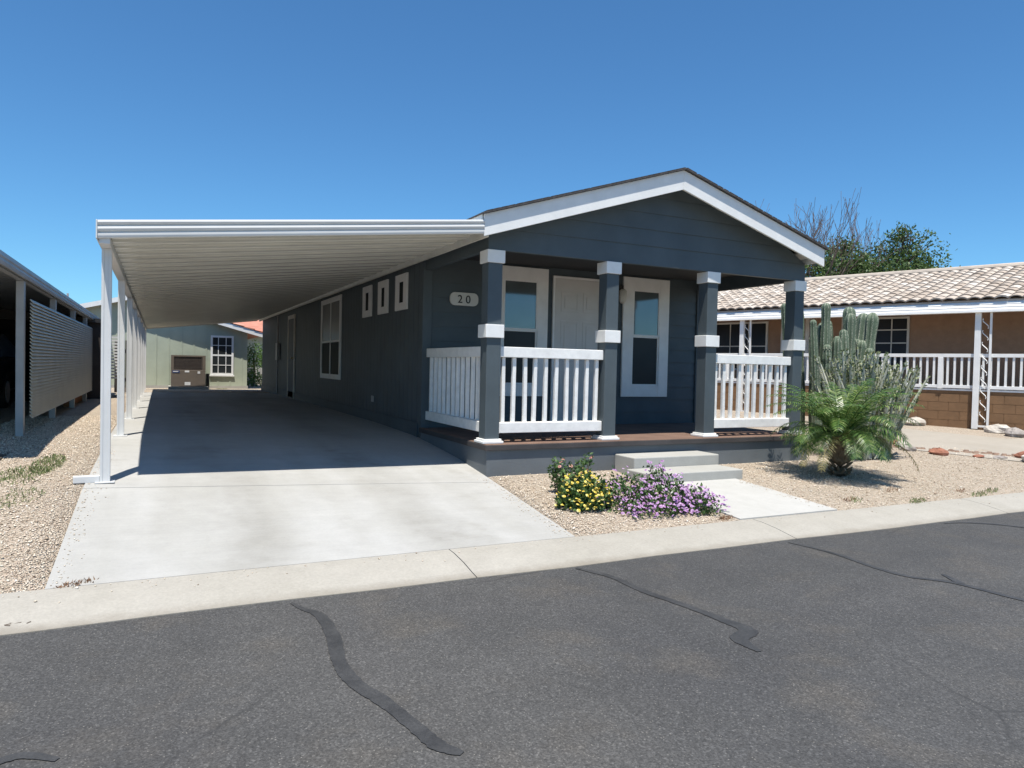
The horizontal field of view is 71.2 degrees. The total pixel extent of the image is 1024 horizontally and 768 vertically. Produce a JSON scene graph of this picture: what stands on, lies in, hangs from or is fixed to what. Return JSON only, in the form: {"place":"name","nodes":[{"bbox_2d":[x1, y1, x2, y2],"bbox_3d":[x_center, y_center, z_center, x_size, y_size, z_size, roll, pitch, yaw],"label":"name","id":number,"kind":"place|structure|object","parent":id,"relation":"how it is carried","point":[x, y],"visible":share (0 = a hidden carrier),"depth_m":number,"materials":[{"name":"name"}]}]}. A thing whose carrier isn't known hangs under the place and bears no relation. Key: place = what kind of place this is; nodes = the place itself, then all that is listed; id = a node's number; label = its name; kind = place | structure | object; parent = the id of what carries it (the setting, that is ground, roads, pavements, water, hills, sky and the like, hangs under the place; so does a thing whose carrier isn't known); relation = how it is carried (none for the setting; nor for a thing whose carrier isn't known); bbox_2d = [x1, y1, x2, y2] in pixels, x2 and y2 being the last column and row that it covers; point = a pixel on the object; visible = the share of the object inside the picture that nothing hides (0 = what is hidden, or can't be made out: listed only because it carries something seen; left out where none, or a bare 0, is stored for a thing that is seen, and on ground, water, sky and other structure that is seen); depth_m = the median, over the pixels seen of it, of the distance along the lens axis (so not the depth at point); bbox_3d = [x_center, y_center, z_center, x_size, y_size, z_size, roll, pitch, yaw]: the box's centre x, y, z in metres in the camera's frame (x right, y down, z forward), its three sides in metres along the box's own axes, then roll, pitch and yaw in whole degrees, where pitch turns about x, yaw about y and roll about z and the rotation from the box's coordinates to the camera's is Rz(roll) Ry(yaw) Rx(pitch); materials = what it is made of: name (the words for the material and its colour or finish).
{"place":"outdoors","nodes":[
{"label":"outdoors","id":0,"kind":"place"},
{"bbox_2d":[237,320,262,367],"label":"house","id":1,"kind":"structure","parent":0,"point":[257,324],"depth_m":35.33,"materials":[{"name":"paint"}]},
{"bbox_2d":[45,392,574,588],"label":"driveway","id":2,"kind":"structure","parent":0,"point":[203,483],"depth_m":6.20,"materials":[{"name":"concrete"}]},
{"bbox_2d":[73,219,488,483],"bbox_3d":[-6.095,-0.731,15.222,3.810,2.608,19.552,1,2,-26],"label":"carport","id":3,"kind":"object","parent":2,"relation":"on","point":[174,273],"visible":0.91,"depth_m":8.28,"materials":[{"name":"metal"}]},
{"bbox_2d":[0,512,1023,767],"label":"road","id":4,"kind":"structure","parent":0,"point":[852,664],"depth_m":3.28,"materials":[{"name":"grey asphalt"}]},
{"bbox_2d":[0,752,59,763],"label":"crack seal","id":5,"kind":"object","parent":4,"relation":"on","point":[29,755],"visible":1,"depth_m":2.48,"materials":[{"name":"black asphalt"}]},
{"bbox_2d":[291,602,463,754],"bbox_3d":[-0.752,1.294,3.329,0.192,0.001,1.919,0,2,-32],"label":"crack seal","id":6,"kind":"object","parent":4,"relation":"on","point":[346,673],"visible":1,"depth_m":3.03,"materials":[{"name":"black asphalt"}]},
{"bbox_2d":[0,492,1023,635],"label":"kerb","id":7,"kind":"structure","parent":4,"relation":"on","point":[85,605],"depth_m":4.78,"materials":[{"name":"concrete"}]},
{"bbox_2d":[576,568,760,651],"bbox_3d":[0.934,1.308,4.327,0.249,0.001,1.629,1,2,-29],"label":"crack seal","id":8,"kind":"object","parent":4,"relation":"on","point":[743,634],"visible":1,"depth_m":4.01,"materials":[{"name":"black asphalt"}]},
{"bbox_2d":[789,542,1023,600],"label":"crack seal","id":9,"kind":"object","parent":4,"relation":"on","point":[982,589],"visible":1,"depth_m":4.94,"materials":[{"name":"black asphalt"}]},
{"bbox_2d":[942,574,963,583],"bbox_3d":[3.032,1.339,4.919,0.059,0.001,0.229,1,1,7],"label":"crack seal","id":10,"kind":"object","parent":4,"relation":"on","point":[954,579],"visible":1,"depth_m":4.90,"materials":[{"name":"black asphalt"}]},
{"bbox_2d":[948,522,1023,527],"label":"crack seal","id":11,"kind":"object","parent":4,"relation":"on","point":[982,523],"visible":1,"depth_m":6.82,"materials":[{"name":"black asphalt"}]},
{"bbox_2d":[0,385,1023,602],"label":"yard","id":12,"kind":"structure","parent":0,"point":[89,407],"depth_m":7.71,"materials":[{"name":"beige gravel"}]},
{"bbox_2d":[0,250,99,459],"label":"neighbour carport","id":13,"kind":"object","parent":12,"relation":"on","point":[61,360],"visible":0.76,"depth_m":10.21,"materials":[{"name":"grey metal"}]},
{"bbox_2d":[0,332,31,407],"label":"parked car","id":14,"kind":"object","parent":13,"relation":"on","point":[7,364],"visible":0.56,"depth_m":13.31,"materials":[{"name":"black paint"}]},
{"bbox_2d":[0,309,100,398],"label":"storage shed","id":15,"kind":"structure","parent":12,"relation":"on","point":[8,323],"depth_m":16.40,"materials":[{"name":"metal"}]},
{"bbox_2d":[111,336,117,378],"bbox_3d":[-9.662,-0.455,17.354,0.210,1.550,0.050,1,2,-26],"label":"slat screen","id":16,"kind":"object","parent":12,"relation":"on","point":[114,358],"visible":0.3,"depth_m":17.34,"materials":[{"name":"white metal"}]},
{"bbox_2d":[114,340,132,391],"bbox_3d":[-10.868,-0.495,20.010,0.440,1.450,0.060,1,2,-26],"label":"wood fence","id":17,"kind":"object","parent":12,"relation":"on","point":[115,385],"visible":0.21,"depth_m":19.92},
{"bbox_2d":[67,293,262,388],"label":"sage house","id":18,"kind":"structure","parent":12,"relation":"on","point":[222,348],"depth_m":25.41,"materials":[{"name":"green paint"}]},
{"bbox_2d":[209,335,233,375],"bbox_3d":[-10.421,-1.006,25.718,0.830,1.460,0.047,1,2,-26],"label":"window","id":19,"kind":"structure","parent":18,"relation":"in","point":[222,347],"depth_m":25.73,"materials":[{"name":"white glass"}]},
{"bbox_2d":[168,355,209,389],"bbox_3d":[-11.166,-0.404,24.742,1.300,1.170,1.000,1,2,-26],"label":"air conditioner","id":20,"kind":"object","parent":12,"relation":"on","point":[188,371],"visible":1,"depth_m":24.38,"materials":[{"name":"metal"}]},
{"bbox_2d":[247,340,261,386],"bbox_3d":[-10.642,-0.848,29.257,1.468,2.043,1.918,1,1,1],"label":"green shrub","id":21,"kind":"object","parent":12,"relation":"on","point":[252,381],"visible":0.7,"depth_m":29.11,"materials":[{"name":"green plant"}]},
{"bbox_2d":[247,368,261,384],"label":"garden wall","id":22,"kind":"structure","parent":12,"relation":"on","point":[259,370],"depth_m":31.03,"materials":[{"name":"concrete"}]},
{"bbox_2d":[0,388,998,507],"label":"weeds","id":23,"kind":"object","parent":12,"relation":"on","point":[46,468],"visible":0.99,"depth_m":6.28,"materials":[{"name":"green plant"}]},
{"bbox_2d":[55,486,964,588],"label":"dry weeds","id":24,"kind":"object","parent":12,"relation":"on","point":[728,517],"visible":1,"depth_m":6.34,"materials":[{"name":"brown plant"}]},
{"bbox_2d":[261,167,828,476],"bbox_3d":[-2.271,-1.005,17.174,5.110,3.788,19.181,1,2,-26],"label":"mobile home","id":25,"kind":"object","parent":12,"relation":"on","point":[586,324],"visible":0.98,"depth_m":9.66,"materials":[{"name":"blue wood"}]},
{"bbox_2d":[287,314,295,397],"bbox_3d":[-5.924,-0.739,19.118,0.089,2.200,1.060,1,2,-26],"label":"side door","id":26,"kind":"structure","parent":25,"relation":"in","point":[291,350],"depth_m":19.06,"materials":[{"name":"white wood"}]},
{"bbox_2d":[320,294,341,379],"bbox_3d":[-3.760,-0.943,14.812,0.029,1.670,1.880,1,2,-26],"label":"side window","id":27,"kind":"structure","parent":25,"relation":"in","point":[331,308],"depth_m":14.74,"materials":[{"name":"glass"}]},
{"bbox_2d":[362,285,372,317],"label":"side window","id":28,"kind":"structure","parent":25,"relation":"in","point":[368,290],"depth_m":12.20,"materials":[{"name":"white paint"}]},
{"bbox_2d":[377,279,388,314],"bbox_3d":[-2.046,-1.376,11.353,0.029,0.525,0.530,1,2,-26],"label":"side window","id":29,"kind":"structure","parent":25,"relation":"in","point":[383,286],"depth_m":11.33,"materials":[{"name":"white paint"}]},
{"bbox_2d":[395,272,408,310],"bbox_3d":[-1.621,-1.346,10.493,0.029,0.525,0.550,1,2,-26],"label":"side window","id":30,"kind":"structure","parent":25,"relation":"in","point":[401,281],"depth_m":10.47,"materials":[{"name":"white paint"}]},
{"bbox_2d":[450,292,477,305],"bbox_3d":[-0.661,-1.173,9.892,0.420,0.180,0.036,1,2,-26],"label":"house number plaque","id":31,"kind":"object","parent":25,"relation":"attached to","point":[463,299],"visible":1,"depth_m":9.88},
{"bbox_2d":[500,265,548,395],"bbox_3d":[0.123,-0.752,10.295,0.870,1.855,0.035,1,2,-26],"label":"window","id":32,"kind":"structure","parent":25,"relation":"in","point":[524,316],"depth_m":10.31,"materials":[{"name":"white paint"}]},
{"bbox_2d":[549,275,598,420],"bbox_3d":[1.021,-0.488,10.746,0.975,2.203,0.038,1,2,-26],"label":"front door","id":33,"kind":"structure","parent":25,"relation":"in","point":[575,300],"depth_m":10.68,"materials":[{"name":"white paint"}]},
{"bbox_2d":[620,276,669,396],"bbox_3d":[2.101,-0.728,11.273,0.885,1.860,0.035,1,2,-26],"label":"window","id":34,"kind":"structure","parent":25,"relation":"in","point":[645,311],"depth_m":11.27,"materials":[{"name":"white paint"}]},
{"bbox_2d":[547,452,594,492],"bbox_3d":[0.584,0.891,7.071,0.493,0.425,0.329,1,2,-26],"label":"leafy shrub","id":35,"kind":"object","parent":12,"relation":"on","point":[560,470],"visible":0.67,"depth_m":7.05,"materials":[{"name":"green plant"}]},
{"bbox_2d":[553,464,612,512],"bbox_3d":[0.658,0.949,6.554,0.525,0.451,0.527,2,2,29],"label":"yellow lantana","id":36,"kind":"object","parent":12,"relation":"on","point":[585,490],"visible":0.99,"depth_m":6.45,"materials":[{"name":"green plant"}]},
{"bbox_2d":[591,460,729,518],"bbox_3d":[1.320,0.972,6.673,1.233,0.491,0.923,1,2,-26],"label":"purple lantana","id":37,"kind":"object","parent":12,"relation":"on","point":[642,495],"visible":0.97,"depth_m":6.56,"materials":[{"name":"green plant"}]},
{"bbox_2d":[615,451,742,483],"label":"porch steps","id":38,"kind":"structure","parent":12,"relation":"on","point":[696,466],"depth_m":8.22,"materials":[{"name":"concrete"}]},
{"bbox_2d":[755,188,865,277],"bbox_3d":[11.259,-3.857,30.931,7.250,8.896,3.848,2,2,27],"label":"bare tree","id":39,"kind":"object","parent":12,"relation":"on","point":[813,235],"visible":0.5,"depth_m":29.57,"materials":[{"name":"brown plant"}]},
{"bbox_2d":[781,303,878,440],"bbox_3d":[5.568,-0.172,12.479,2.343,2.424,0.683,1,2,-26],"label":"columnar cactus","id":40,"kind":"object","parent":12,"relation":"on","point":[860,332],"visible":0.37,"depth_m":12.32,"materials":[{"name":"green plant"}]},
{"bbox_2d":[764,378,923,476],"bbox_3d":[3.977,0.547,8.666,1.834,1.258,1.761,1,2,-26],"label":"palm","id":41,"kind":"object","parent":12,"relation":"on","point":[838,432],"visible":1,"depth_m":8.47,"materials":[{"name":"green plant"}]},
{"bbox_2d":[805,234,891,277],"bbox_3d":[13.851,-2.859,31.051,6.746,7.147,3.671,1,2,-26],"label":"leafy tree","id":42,"kind":"object","parent":12,"relation":"on","point":[859,267],"visible":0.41,"depth_m":30.44,"materials":[{"name":"green plant"}]},
{"bbox_2d":[787,190,928,273],"bbox_3d":[15.377,-3.994,32.133,6.196,9.264,5.259,0,2,-39],"label":"bare tree","id":43,"kind":"object","parent":12,"relation":"on","point":[867,239],"visible":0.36,"depth_m":31.47,"materials":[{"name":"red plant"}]},
{"bbox_2d":[716,262,1023,429],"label":"tiled house","id":44,"kind":"structure","parent":12,"relation":"on","point":[956,334],"depth_m":16.96,"materials":[{"name":"beige tile"}]},
{"bbox_2d":[716,321,768,370],"bbox_3d":[6.542,-1.086,20.601,0.049,1.380,1.700,0,2,-45],"label":"window","id":45,"kind":"structure","parent":44,"relation":"in","point":[729,333],"depth_m":20.60,"materials":[{"name":"glass"}]},
{"bbox_2d":[841,316,909,369],"bbox_3d":[9.121,-1.027,18.018,0.049,1.300,1.600,0,2,-45],"label":"window","id":46,"kind":"structure","parent":44,"relation":"in","point":[893,333],"depth_m":17.70,"materials":[{"name":"glass"}]},
{"bbox_2d":[809,347,930,459],"bbox_3d":[5.099,0.257,10.429,1.786,1.610,1.436,1,2,-26],"label":"pencil stem bush","id":47,"kind":"object","parent":12,"relation":"on","point":[855,372],"visible":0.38,"depth_m":10.08,"materials":[{"name":"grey plant"}]},
{"bbox_2d":[899,445,916,450],"bbox_3d":[6.263,1.022,11.333,0.256,0.131,0.197,2,2,25],"label":"rock","id":48,"kind":"object","parent":12,"relation":"on","point":[910,449],"visible":0.6,"depth_m":11.25,"materials":[{"name":"grey stone"}]},
{"bbox_2d":[857,220,960,273],"bbox_3d":[17.710,-3.254,32.384,7.064,8.038,4.092,1,2,-26],"label":"leafy tree","id":49,"kind":"object","parent":12,"relation":"on","point":[917,262],"visible":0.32,"depth_m":31.66,"materials":[{"name":"green plant"}]},
{"bbox_2d":[904,417,925,425],"bbox_3d":[9.025,0.854,16.015,0.605,0.262,0.349,1,2,-26],"label":"rock","id":50,"kind":"object","parent":12,"relation":"on","point":[921,421],"visible":0.63,"depth_m":15.89,"materials":[{"name":"white stone"}]},
{"bbox_2d":[928,447,948,455],"bbox_3d":[6.543,1.046,10.984,0.242,0.151,0.296,1,2,-26],"label":"rock","id":51,"kind":"object","parent":12,"relation":"on","point":[940,451],"visible":0.78,"depth_m":10.90,"materials":[{"name":"stone"}]},
{"bbox_2d":[973,454,983,457],"bbox_3d":[7.109,1.098,10.883,0.229,0.060,0.138,1,2,-26],"label":"rock","id":52,"kind":"object","parent":12,"relation":"on","point":[979,455],"visible":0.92,"depth_m":10.82,"materials":[{"name":"red stone"}]},
{"bbox_2d":[983,424,1009,433],"bbox_3d":[10.059,0.949,14.812,0.397,0.261,0.480,0,2,-44],"label":"rock","id":53,"kind":"object","parent":12,"relation":"on","point":[998,428],"visible":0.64,"depth_m":14.71,"materials":[{"name":"grey stone"}]},
{"bbox_2d":[1004,427,1023,437],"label":"rock","id":54,"kind":"object","parent":12,"relation":"on","point":[1014,432],"visible":0.74,"depth_m":14.06,"materials":[{"name":"grey stone"}]},
{"bbox_2d":[0,0,1023,303],"label":"sky","id":55,"kind":"structure","parent":0,"point":[110,109],"materials":[{"name":"blue"}]},
{"bbox_2d":[651,479,836,519],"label":"path","id":56,"kind":"structure","parent":0,"point":[745,500],"depth_m":7.12,"materials":[{"name":"concrete"}]},
{"bbox_2d":[901,428,1023,461],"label":"neighbour drive","id":57,"kind":"structure","parent":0,"point":[927,440],"depth_m":12.68,"materials":[{"name":"beige concrete"}]},
{"bbox_2d":[892,444,1014,456],"bbox_3d":[7.015,1.060,11.414,2.542,0.101,0.289,2,1,20],"label":"rubble","id":58,"kind":"object","parent":57,"relation":"on","point":[978,452],"visible":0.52,"depth_m":11.30,"materials":[{"name":"stone"}]},
{"bbox_2d":[993,455,1007,458],"bbox_3d":[7.391,1.114,10.843,0.236,0.060,0.147,1,1,5],"label":"rock","id":59,"kind":"object","parent":57,"relation":"on","point":[1002,457],"visible":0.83,"depth_m":10.80,"materials":[{"name":"grey stone"}]},
{"bbox_2d":[1014,451,1023,457],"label":"rock","id":60,"kind":"object","parent":57,"relation":"on","point":[1018,454],"visible":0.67,"depth_m":10.92,"materials":[{"name":"red stone"}]}
]}

